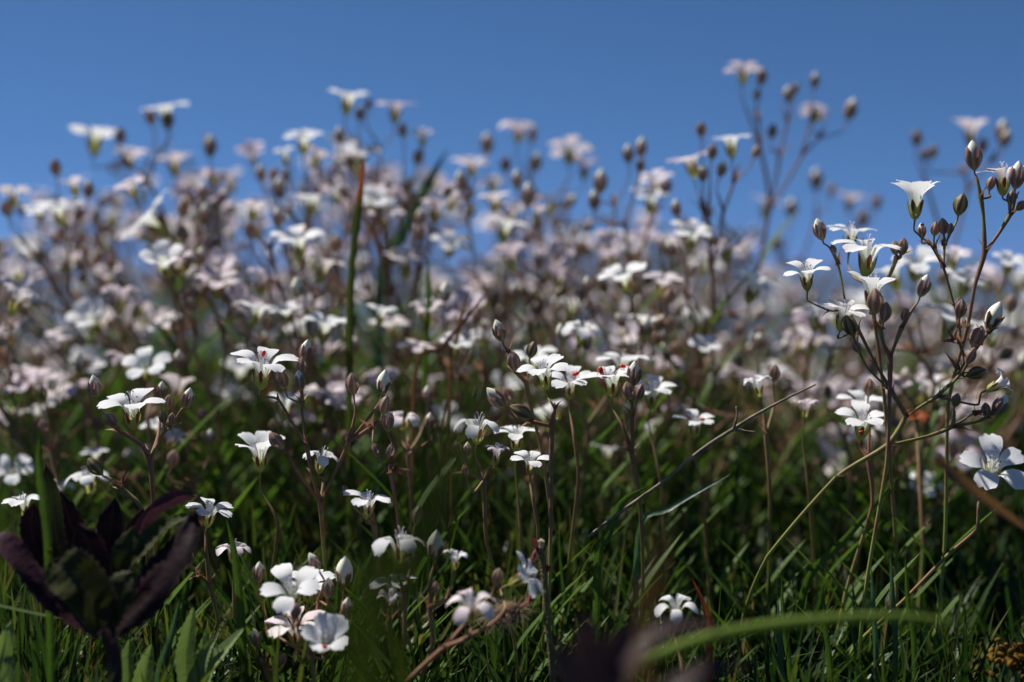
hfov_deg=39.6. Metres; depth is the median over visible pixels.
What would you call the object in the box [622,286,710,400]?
wildflower
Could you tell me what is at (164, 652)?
grass blade
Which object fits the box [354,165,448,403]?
wildflower
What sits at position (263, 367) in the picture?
wildflower
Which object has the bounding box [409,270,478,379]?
wildflower
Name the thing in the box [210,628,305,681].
wildflower
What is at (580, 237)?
wildflower
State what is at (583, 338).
wildflower
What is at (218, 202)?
wildflower
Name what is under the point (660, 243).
wildflower
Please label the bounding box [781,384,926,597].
wildflower
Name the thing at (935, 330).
wildflower
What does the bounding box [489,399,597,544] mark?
wildflower
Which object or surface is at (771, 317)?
wildflower
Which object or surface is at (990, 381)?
wildflower
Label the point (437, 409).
wildflower
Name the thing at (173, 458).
wildflower
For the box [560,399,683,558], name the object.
wildflower
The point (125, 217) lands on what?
wildflower
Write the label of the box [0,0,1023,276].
sky
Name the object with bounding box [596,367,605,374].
red mite
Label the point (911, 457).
wildflower
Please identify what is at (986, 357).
wildflower
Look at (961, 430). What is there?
wildflower
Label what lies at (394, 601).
wildflower
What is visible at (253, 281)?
wildflower
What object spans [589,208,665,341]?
wildflower
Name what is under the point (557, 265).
wildflower
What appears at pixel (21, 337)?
wildflower
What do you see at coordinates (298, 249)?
wildflower
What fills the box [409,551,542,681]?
wildflower
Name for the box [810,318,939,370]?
wildflower
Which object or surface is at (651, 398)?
wildflower
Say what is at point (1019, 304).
wildflower
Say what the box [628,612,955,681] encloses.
arching stalk
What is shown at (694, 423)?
wildflower
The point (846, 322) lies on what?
wildflower
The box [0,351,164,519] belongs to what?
wildflower
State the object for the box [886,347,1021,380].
wildflower
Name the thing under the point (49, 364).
wildflower
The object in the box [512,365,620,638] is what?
wildflower
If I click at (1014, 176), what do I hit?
wildflower
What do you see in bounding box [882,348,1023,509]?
wildflower
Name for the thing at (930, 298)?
wildflower
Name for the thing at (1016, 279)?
wildflower
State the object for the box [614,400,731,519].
wildflower
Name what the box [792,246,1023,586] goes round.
wildflower
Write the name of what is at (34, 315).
wildflower
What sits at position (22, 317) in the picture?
wildflower
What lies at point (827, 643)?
grass blade
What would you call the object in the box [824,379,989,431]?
wildflower
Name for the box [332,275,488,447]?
wildflower
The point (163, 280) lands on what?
wildflower
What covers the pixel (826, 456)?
wildflower
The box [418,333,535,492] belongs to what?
wildflower
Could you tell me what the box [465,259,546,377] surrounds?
wildflower
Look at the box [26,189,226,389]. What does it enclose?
wildflower
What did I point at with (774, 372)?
wildflower
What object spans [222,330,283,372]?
wildflower
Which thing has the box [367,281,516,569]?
wildflower
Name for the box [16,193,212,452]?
wildflower
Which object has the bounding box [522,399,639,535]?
wildflower
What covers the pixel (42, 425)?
wildflower
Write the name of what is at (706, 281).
wildflower
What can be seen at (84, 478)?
wildflower
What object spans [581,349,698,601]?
wildflower
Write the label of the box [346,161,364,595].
grass blade
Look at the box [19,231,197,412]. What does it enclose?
wildflower
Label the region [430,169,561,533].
wildflower
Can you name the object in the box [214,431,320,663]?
wildflower
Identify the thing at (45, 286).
wildflower
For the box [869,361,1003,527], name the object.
wildflower
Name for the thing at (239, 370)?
wildflower
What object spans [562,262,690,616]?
wildflower
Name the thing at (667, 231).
wildflower
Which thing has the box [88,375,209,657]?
wildflower
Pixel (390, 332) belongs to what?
wildflower
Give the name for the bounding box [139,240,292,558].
wildflower
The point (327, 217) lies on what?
wildflower
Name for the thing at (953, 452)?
wildflower
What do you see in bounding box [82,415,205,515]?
wildflower
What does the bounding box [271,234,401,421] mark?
wildflower
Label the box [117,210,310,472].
wildflower
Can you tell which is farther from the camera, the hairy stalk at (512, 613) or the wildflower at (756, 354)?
the wildflower at (756, 354)
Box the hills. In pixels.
[0,247,1022,378]
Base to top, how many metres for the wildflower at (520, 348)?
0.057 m
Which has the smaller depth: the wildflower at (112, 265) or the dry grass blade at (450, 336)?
the dry grass blade at (450, 336)
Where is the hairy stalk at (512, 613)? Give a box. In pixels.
[474,537,556,681]
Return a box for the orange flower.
[906,410,929,629]
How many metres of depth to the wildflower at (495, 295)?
0.40 m
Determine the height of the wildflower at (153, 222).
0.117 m
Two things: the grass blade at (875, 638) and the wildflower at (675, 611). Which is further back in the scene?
the grass blade at (875, 638)
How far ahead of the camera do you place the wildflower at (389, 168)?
0.60 m
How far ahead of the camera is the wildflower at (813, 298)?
0.48 m
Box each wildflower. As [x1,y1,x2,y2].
[0,158,161,496]
[0,230,164,490]
[0,237,217,439]
[0,248,175,387]
[0,251,110,508]
[0,285,114,387]
[0,302,192,508]
[0,303,74,355]
[0,328,196,532]
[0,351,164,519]
[0,364,121,527]
[0,365,78,426]
[0,385,113,504]
[0,391,81,460]
[1,306,200,398]
[1,493,67,643]
[3,312,140,438]
[7,245,287,509]
[9,307,101,369]
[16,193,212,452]
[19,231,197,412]
[23,227,173,361]
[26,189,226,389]
[37,270,155,355]
[43,202,205,354]
[45,254,154,386]
[49,188,209,432]
[59,316,211,381]
[64,466,144,562]
[65,265,287,541]
[67,200,199,357]
[69,102,238,481]
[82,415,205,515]
[87,458,210,649]
[88,305,224,479]
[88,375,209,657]
[96,300,257,375]
[96,346,234,573]
[108,216,280,450]
[110,153,214,393]
[111,211,258,401]
[113,207,273,423]
[114,175,253,522]
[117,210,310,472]
[128,266,230,401]
[130,427,282,614]
[131,223,258,343]
[138,373,258,547]
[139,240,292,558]
[141,279,288,361]
[152,230,241,377]
[158,497,266,678]
[171,182,340,487]
[171,215,269,336]
[173,168,262,428]
[182,333,340,550]
[190,259,290,353]
[194,267,355,568]
[203,315,290,379]
[204,539,303,672]
[206,197,337,397]
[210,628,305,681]
[211,356,340,515]
[211,372,332,435]
[213,283,324,434]
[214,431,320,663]
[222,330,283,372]
[230,339,421,681]
[235,266,367,386]
[236,134,391,432]
[236,199,378,536]
[247,297,364,375]
[252,553,396,681]
[256,129,362,521]
[256,373,387,572]
[260,237,366,364]
[261,177,371,355]
[263,368,372,516]
[266,226,384,493]
[270,292,408,546]
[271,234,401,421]
[273,295,393,367]
[279,291,372,374]
[281,154,454,491]
[283,151,410,398]
[293,382,416,566]
[308,229,420,428]
[315,180,427,363]
[322,173,397,358]
[326,89,435,502]
[326,410,446,667]
[329,385,479,638]
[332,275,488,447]
[334,186,452,536]
[337,176,475,526]
[337,508,451,681]
[338,185,421,421]
[340,485,462,681]
[341,591,449,681]
[345,540,468,681]
[347,161,439,367]
[353,368,473,503]
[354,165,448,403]
[363,190,469,363]
[363,248,459,367]
[364,317,469,432]
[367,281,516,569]
[372,304,494,444]
[380,205,524,391]
[385,198,474,339]
[388,390,510,560]
[395,191,462,379]
[402,283,563,539]
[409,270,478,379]
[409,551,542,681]
[413,282,498,398]
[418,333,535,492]
[425,265,563,436]
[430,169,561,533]
[431,274,557,469]
[433,412,573,681]
[451,121,598,461]
[453,258,580,450]
[454,330,576,406]
[456,433,523,522]
[460,284,585,522]
[461,243,597,405]
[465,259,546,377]
[466,375,604,566]
[473,290,590,356]
[476,202,555,362]
[477,425,590,663]
[484,319,607,681]
[486,353,608,681]
[488,450,591,679]
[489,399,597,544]
[493,229,628,529]
[498,320,721,637]
[500,194,621,484]
[504,211,598,399]
[512,228,597,386]
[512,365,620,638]
[514,214,583,387]
[515,308,612,415]
[520,313,681,568]
[522,228,605,418]
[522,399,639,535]
[540,343,643,404]
[544,274,637,356]
[545,284,604,365]
[553,238,648,443]
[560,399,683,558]
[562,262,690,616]
[565,228,697,492]
[566,287,666,443]
[573,137,687,496]
[579,361,684,636]
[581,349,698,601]
[585,285,626,356]
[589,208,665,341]
[591,333,741,448]
[592,297,764,508]
[596,226,724,494]
[599,332,744,425]
[602,374,717,621]
[603,277,714,363]
[605,339,701,420]
[613,301,745,537]
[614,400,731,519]
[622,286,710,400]
[625,215,755,395]
[630,227,716,348]
[634,593,758,681]
[635,232,736,386]
[635,324,791,547]
[637,121,760,542]
[638,199,782,552]
[649,378,770,536]
[652,232,762,362]
[663,323,794,462]
[667,336,802,515]
[667,409,780,625]
[669,227,784,377]
[676,276,741,335]
[676,304,891,548]
[683,368,863,439]
[684,334,819,397]
[685,61,857,463]
[700,288,838,451]
[704,364,805,657]
[706,280,790,372]
[707,179,1012,676]
[711,372,855,500]
[728,277,806,370]
[729,346,819,374]
[729,359,831,543]
[734,301,824,450]
[739,361,810,382]
[742,342,843,405]
[748,344,861,362]
[749,168,881,434]
[749,351,910,407]
[752,290,934,438]
[753,436,863,547]
[757,353,857,395]
[759,290,948,428]
[770,433,1023,680]
[774,379,883,664]
[775,399,881,648]
[778,349,1013,566]
[779,381,914,523]
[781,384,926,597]
[783,289,929,450]
[788,360,865,399]
[791,271,930,679]
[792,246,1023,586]
[794,357,911,378]
[803,393,973,475]
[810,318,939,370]
[814,338,1023,445]
[815,442,963,587]
[821,372,957,581]
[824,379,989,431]
[826,304,938,408]
[827,221,958,629]
[842,268,1023,471]
[848,304,983,379]
[851,346,1023,575]
[853,394,985,540]
[860,380,998,461]
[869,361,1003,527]
[873,140,1023,668]
[876,263,1023,495]
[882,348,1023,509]
[883,324,958,375]
[884,334,1023,369]
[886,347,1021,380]
[893,311,1023,396]
[898,118,1010,470]
[902,351,1015,398]
[907,316,1017,389]
[908,302,1021,369]
[915,329,1023,445]
[929,313,1014,362]
[961,305,1023,413]
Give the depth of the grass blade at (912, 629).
0.28 m
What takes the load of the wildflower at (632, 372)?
on the ground at (795, 541)
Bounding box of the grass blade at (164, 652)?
[154,599,179,681]
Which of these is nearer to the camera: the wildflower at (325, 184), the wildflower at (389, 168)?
the wildflower at (325, 184)
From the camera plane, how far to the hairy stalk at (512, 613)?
0.27 m
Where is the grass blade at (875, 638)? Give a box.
[871,567,878,681]
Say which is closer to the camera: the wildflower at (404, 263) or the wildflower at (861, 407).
the wildflower at (861, 407)
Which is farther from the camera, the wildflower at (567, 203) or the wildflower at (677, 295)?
the wildflower at (677, 295)
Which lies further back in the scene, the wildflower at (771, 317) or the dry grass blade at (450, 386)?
the wildflower at (771, 317)
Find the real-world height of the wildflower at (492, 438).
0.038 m
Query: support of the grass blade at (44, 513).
on the ground at (795, 541)
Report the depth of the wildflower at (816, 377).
0.43 m
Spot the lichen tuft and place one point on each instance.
(1014, 663)
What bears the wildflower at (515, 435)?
on the ground at (795, 541)
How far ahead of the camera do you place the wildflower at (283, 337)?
0.59 m
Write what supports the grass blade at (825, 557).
on the ground at (795, 541)
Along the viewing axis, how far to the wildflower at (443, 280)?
0.49 m
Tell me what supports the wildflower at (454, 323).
on the ground at (795, 541)
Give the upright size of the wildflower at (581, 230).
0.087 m
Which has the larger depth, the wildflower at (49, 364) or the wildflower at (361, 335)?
the wildflower at (361, 335)
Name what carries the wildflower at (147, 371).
on the ground at (795, 541)
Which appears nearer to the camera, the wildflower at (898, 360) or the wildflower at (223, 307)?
the wildflower at (898, 360)
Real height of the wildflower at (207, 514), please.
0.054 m
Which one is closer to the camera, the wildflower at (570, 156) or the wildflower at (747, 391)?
the wildflower at (747, 391)
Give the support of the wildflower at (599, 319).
on the ground at (795, 541)
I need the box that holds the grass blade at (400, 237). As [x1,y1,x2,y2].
[373,150,446,513]
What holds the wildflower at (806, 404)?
on the ground at (795, 541)
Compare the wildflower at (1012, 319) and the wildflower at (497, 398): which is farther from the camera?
the wildflower at (1012, 319)
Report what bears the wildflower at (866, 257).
on the ground at (795, 541)
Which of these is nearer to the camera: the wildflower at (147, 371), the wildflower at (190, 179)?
the wildflower at (147, 371)
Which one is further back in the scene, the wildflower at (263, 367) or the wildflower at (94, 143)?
the wildflower at (94, 143)
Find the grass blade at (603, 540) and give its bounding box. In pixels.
[593,486,647,634]
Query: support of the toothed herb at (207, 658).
on the ground at (795, 541)
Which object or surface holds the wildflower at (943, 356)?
on the ground at (795, 541)
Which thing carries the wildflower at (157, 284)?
on the ground at (795, 541)
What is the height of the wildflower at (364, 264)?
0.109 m
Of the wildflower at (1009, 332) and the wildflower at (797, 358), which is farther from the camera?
the wildflower at (797, 358)
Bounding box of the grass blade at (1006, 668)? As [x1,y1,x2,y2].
[1004,641,1009,680]
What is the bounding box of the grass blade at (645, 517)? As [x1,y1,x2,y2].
[633,475,728,681]
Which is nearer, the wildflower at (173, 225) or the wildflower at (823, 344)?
the wildflower at (173, 225)
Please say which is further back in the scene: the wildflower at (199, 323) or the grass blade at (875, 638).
the wildflower at (199, 323)
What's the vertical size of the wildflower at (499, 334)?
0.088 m
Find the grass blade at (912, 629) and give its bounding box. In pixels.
[905,553,916,681]
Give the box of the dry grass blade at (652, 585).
[639,520,664,681]
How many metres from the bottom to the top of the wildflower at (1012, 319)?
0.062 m
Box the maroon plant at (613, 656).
[551,612,745,681]
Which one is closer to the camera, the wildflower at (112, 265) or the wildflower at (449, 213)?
the wildflower at (112, 265)
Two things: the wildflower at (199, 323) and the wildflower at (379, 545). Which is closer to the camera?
the wildflower at (379, 545)
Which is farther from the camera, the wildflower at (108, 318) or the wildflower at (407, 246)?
the wildflower at (407, 246)
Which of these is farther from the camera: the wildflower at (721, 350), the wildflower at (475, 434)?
the wildflower at (721, 350)
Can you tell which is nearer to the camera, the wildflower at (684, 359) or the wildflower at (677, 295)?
the wildflower at (684, 359)
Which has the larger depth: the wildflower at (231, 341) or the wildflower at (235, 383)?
the wildflower at (235, 383)
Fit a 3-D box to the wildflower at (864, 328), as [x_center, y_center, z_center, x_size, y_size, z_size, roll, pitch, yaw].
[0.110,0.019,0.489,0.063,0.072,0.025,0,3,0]
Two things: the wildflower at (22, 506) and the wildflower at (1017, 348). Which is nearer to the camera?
the wildflower at (22, 506)
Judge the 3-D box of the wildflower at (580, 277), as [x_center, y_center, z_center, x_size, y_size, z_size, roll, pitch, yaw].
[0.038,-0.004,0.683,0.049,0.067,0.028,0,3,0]
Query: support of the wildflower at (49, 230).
on the ground at (795, 541)
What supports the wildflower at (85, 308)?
on the ground at (795, 541)
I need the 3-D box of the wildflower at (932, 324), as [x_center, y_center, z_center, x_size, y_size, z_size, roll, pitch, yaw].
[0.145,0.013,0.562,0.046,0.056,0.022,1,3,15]
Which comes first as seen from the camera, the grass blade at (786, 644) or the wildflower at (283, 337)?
the grass blade at (786, 644)
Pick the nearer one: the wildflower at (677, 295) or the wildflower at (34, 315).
the wildflower at (34, 315)
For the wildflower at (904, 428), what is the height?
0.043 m
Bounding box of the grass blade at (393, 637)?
[354,563,408,681]
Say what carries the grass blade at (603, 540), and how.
on the ground at (795, 541)
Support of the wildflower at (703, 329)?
on the ground at (795, 541)
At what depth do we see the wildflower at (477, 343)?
0.56 m
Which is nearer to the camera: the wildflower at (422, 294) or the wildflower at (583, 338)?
the wildflower at (583, 338)
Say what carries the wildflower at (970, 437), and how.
on the ground at (795, 541)
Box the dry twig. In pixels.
[587,384,815,537]
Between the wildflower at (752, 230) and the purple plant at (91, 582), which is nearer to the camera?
the purple plant at (91, 582)
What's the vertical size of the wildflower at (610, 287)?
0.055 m
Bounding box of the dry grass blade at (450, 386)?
[448,288,469,554]
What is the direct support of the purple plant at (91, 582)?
on the ground at (795, 541)
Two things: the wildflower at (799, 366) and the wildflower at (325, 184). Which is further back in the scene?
the wildflower at (799, 366)
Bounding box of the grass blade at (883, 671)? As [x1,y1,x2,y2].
[881,637,886,681]
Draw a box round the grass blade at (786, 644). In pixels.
[781,578,792,680]
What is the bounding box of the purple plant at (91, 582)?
[0,463,200,681]
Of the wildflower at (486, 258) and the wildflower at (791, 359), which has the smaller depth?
the wildflower at (791, 359)
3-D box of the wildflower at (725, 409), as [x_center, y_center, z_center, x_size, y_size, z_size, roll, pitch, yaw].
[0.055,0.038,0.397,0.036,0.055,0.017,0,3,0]
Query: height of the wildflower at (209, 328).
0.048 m
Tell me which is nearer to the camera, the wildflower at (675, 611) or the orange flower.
the wildflower at (675, 611)
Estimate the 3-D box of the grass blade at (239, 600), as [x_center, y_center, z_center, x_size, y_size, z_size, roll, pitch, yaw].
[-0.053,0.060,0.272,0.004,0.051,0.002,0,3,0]
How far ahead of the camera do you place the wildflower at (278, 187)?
0.39 m
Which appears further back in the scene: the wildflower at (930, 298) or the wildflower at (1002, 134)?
the wildflower at (930, 298)
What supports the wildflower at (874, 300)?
on the ground at (795, 541)
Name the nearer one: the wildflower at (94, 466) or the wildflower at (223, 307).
the wildflower at (94, 466)
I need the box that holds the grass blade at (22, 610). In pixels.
[0,604,58,618]
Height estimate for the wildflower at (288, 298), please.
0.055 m
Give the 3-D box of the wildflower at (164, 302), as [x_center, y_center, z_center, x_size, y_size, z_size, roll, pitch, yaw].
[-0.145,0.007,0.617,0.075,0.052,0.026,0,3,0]
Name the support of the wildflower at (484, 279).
on the ground at (795, 541)
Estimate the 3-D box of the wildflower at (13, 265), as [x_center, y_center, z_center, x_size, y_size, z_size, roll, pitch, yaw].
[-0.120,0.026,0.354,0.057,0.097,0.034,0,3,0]
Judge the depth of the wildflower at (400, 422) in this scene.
0.32 m
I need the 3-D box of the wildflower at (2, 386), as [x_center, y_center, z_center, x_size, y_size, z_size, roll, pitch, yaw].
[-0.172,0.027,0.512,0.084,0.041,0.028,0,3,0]
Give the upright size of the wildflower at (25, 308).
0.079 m
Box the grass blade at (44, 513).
[35,435,54,681]
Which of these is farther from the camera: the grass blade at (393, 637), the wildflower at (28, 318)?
the wildflower at (28, 318)
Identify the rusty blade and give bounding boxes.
[693,580,712,681]
[934,455,1023,528]
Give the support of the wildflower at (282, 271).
on the ground at (795, 541)
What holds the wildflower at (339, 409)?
on the ground at (795, 541)
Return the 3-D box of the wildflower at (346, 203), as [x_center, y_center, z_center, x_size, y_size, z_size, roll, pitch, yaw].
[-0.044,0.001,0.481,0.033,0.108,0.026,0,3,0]
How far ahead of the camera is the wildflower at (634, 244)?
0.41 m
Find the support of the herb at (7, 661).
on the ground at (795, 541)
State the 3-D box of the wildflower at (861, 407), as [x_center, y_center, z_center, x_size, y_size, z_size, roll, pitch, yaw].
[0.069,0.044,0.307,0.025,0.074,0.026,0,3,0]
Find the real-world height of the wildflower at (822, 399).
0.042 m
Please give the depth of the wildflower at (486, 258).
0.52 m
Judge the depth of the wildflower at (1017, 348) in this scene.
0.60 m
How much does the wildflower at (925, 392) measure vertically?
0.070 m
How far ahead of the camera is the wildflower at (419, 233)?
0.39 m
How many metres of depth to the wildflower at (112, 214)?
0.47 m
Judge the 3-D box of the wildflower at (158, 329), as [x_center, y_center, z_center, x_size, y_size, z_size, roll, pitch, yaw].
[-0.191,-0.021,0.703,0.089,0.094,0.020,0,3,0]
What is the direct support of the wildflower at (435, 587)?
on the ground at (795, 541)
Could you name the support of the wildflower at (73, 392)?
on the ground at (795, 541)
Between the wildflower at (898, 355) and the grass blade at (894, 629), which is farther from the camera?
the wildflower at (898, 355)
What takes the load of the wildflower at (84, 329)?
on the ground at (795, 541)
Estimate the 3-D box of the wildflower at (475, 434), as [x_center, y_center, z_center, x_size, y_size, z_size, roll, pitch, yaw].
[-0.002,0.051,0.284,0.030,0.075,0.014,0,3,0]
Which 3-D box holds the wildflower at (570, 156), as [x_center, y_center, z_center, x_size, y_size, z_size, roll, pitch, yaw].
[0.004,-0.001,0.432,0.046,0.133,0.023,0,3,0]
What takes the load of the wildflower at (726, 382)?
on the ground at (795, 541)
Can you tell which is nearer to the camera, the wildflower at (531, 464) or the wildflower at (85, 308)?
the wildflower at (531, 464)
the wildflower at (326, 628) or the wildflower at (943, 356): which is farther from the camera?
the wildflower at (943, 356)
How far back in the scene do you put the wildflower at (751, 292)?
0.36 m
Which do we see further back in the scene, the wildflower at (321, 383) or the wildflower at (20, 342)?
the wildflower at (20, 342)
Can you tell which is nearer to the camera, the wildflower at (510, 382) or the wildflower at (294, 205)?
the wildflower at (510, 382)
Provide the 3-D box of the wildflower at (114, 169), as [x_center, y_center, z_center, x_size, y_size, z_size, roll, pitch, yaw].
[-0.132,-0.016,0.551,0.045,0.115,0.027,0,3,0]
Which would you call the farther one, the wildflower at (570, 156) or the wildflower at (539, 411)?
the wildflower at (570, 156)
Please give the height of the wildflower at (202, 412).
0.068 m
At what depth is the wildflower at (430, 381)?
0.41 m
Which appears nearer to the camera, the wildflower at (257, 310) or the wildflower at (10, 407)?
the wildflower at (257, 310)
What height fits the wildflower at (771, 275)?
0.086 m
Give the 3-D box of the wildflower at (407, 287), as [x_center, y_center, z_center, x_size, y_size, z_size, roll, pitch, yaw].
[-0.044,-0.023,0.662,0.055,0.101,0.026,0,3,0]
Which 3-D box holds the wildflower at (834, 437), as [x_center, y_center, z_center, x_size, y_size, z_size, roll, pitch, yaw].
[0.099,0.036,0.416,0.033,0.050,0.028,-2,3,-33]
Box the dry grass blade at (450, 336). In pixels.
[410,281,496,508]
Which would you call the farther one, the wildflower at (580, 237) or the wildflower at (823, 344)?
the wildflower at (823, 344)
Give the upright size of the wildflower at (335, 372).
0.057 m
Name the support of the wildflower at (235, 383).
on the ground at (795, 541)
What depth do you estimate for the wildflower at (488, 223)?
0.59 m
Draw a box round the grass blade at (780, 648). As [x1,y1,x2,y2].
[777,597,783,681]
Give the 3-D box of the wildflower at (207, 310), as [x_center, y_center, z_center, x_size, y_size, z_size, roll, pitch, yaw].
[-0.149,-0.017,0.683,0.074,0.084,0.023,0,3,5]
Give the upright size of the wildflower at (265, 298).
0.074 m
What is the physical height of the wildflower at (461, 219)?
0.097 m
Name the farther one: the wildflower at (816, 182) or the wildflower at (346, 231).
the wildflower at (816, 182)
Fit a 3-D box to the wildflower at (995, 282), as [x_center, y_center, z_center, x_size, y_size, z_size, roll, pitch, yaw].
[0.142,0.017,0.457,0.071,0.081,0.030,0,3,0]
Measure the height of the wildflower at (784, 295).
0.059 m
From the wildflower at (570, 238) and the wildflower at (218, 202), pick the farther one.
the wildflower at (570, 238)
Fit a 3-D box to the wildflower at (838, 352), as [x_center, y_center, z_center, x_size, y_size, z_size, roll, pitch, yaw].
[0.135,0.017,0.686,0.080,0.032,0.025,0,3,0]
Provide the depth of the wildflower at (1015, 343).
0.61 m
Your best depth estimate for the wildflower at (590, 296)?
0.64 m
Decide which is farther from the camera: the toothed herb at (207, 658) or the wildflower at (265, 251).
the wildflower at (265, 251)
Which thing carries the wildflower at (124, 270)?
on the ground at (795, 541)
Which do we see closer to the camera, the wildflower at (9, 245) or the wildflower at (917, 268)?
the wildflower at (917, 268)
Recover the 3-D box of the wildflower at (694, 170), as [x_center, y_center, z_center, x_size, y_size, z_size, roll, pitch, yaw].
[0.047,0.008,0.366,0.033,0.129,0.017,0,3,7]
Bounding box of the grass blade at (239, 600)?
[226,518,246,681]
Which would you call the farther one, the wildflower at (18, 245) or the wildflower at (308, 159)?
the wildflower at (308, 159)
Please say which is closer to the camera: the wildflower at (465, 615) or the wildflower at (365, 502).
the wildflower at (465, 615)
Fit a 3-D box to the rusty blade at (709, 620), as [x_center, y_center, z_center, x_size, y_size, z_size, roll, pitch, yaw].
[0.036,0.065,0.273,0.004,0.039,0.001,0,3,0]
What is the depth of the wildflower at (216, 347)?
0.64 m
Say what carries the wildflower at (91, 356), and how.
on the ground at (795, 541)
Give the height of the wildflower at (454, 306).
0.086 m
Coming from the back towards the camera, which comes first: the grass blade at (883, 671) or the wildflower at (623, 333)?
the wildflower at (623, 333)
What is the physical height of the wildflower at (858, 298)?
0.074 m
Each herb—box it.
[0,618,15,681]
[121,608,243,681]
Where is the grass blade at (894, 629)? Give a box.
[890,552,897,681]
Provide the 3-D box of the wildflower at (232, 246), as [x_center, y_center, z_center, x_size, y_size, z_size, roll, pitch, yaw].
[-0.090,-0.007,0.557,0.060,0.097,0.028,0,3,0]
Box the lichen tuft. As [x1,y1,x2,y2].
[987,637,1023,680]
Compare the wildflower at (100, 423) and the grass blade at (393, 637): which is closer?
the grass blade at (393, 637)
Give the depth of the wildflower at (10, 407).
0.44 m
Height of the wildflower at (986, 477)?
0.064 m
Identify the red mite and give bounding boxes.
[572,370,578,378]
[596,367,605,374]
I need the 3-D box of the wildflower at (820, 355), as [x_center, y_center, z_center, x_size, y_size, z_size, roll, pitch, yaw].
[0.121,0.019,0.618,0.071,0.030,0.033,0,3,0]
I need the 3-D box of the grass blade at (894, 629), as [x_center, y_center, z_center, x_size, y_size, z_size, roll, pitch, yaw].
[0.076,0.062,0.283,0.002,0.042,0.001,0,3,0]
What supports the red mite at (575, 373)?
on the wildflower at (569, 389)
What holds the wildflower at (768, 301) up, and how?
on the ground at (795, 541)
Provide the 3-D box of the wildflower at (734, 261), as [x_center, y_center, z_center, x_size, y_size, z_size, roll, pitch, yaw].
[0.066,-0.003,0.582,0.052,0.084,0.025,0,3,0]
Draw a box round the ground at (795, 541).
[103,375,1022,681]
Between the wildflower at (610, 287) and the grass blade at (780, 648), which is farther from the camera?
the wildflower at (610, 287)
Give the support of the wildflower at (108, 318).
on the ground at (795, 541)
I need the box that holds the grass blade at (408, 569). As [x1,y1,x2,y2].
[345,369,475,681]
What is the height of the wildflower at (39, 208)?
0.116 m
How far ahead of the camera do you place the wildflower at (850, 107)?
0.41 m
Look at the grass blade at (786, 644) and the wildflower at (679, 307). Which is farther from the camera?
the wildflower at (679, 307)
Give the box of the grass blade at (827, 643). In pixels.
[821,578,833,681]
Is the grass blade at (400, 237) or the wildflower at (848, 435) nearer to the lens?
the wildflower at (848, 435)
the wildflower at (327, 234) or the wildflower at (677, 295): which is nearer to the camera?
the wildflower at (327, 234)
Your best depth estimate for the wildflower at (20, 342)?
0.62 m
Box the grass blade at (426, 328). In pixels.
[422,258,430,485]
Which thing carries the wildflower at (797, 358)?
on the ground at (795, 541)
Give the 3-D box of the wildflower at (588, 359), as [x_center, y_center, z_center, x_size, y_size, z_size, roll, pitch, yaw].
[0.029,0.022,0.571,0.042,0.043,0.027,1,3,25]
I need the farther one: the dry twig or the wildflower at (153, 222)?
the wildflower at (153, 222)
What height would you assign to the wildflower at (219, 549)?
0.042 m
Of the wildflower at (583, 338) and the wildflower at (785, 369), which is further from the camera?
the wildflower at (785, 369)
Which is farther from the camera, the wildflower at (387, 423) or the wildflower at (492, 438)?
the wildflower at (492, 438)
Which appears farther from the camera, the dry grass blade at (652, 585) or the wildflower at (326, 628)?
the wildflower at (326, 628)
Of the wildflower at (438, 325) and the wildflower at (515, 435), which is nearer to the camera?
the wildflower at (515, 435)
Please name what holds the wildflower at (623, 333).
on the ground at (795, 541)
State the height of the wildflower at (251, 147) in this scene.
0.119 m
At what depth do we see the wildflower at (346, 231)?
0.42 m
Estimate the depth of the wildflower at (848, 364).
0.58 m
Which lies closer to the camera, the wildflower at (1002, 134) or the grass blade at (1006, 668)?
the grass blade at (1006, 668)
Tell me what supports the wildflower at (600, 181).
on the ground at (795, 541)
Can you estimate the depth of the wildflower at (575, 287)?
0.47 m
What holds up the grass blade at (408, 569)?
on the ground at (795, 541)
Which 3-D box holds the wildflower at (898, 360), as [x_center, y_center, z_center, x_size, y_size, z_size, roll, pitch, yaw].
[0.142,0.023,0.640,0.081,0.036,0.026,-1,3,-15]
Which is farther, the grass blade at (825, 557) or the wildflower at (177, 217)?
the wildflower at (177, 217)
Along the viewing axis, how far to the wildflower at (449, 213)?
0.67 m
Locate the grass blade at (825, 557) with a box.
[796,472,902,677]
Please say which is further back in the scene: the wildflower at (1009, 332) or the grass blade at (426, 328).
the wildflower at (1009, 332)
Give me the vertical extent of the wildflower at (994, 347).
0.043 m
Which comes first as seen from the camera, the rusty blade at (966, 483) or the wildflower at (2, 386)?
the rusty blade at (966, 483)
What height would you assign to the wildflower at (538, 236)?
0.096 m
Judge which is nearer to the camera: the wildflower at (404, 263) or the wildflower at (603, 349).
the wildflower at (404, 263)
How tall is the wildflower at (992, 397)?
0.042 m
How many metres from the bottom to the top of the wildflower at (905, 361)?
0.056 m
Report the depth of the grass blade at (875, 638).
0.28 m
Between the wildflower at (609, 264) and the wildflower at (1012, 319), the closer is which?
the wildflower at (609, 264)
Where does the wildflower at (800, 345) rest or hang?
on the ground at (795, 541)

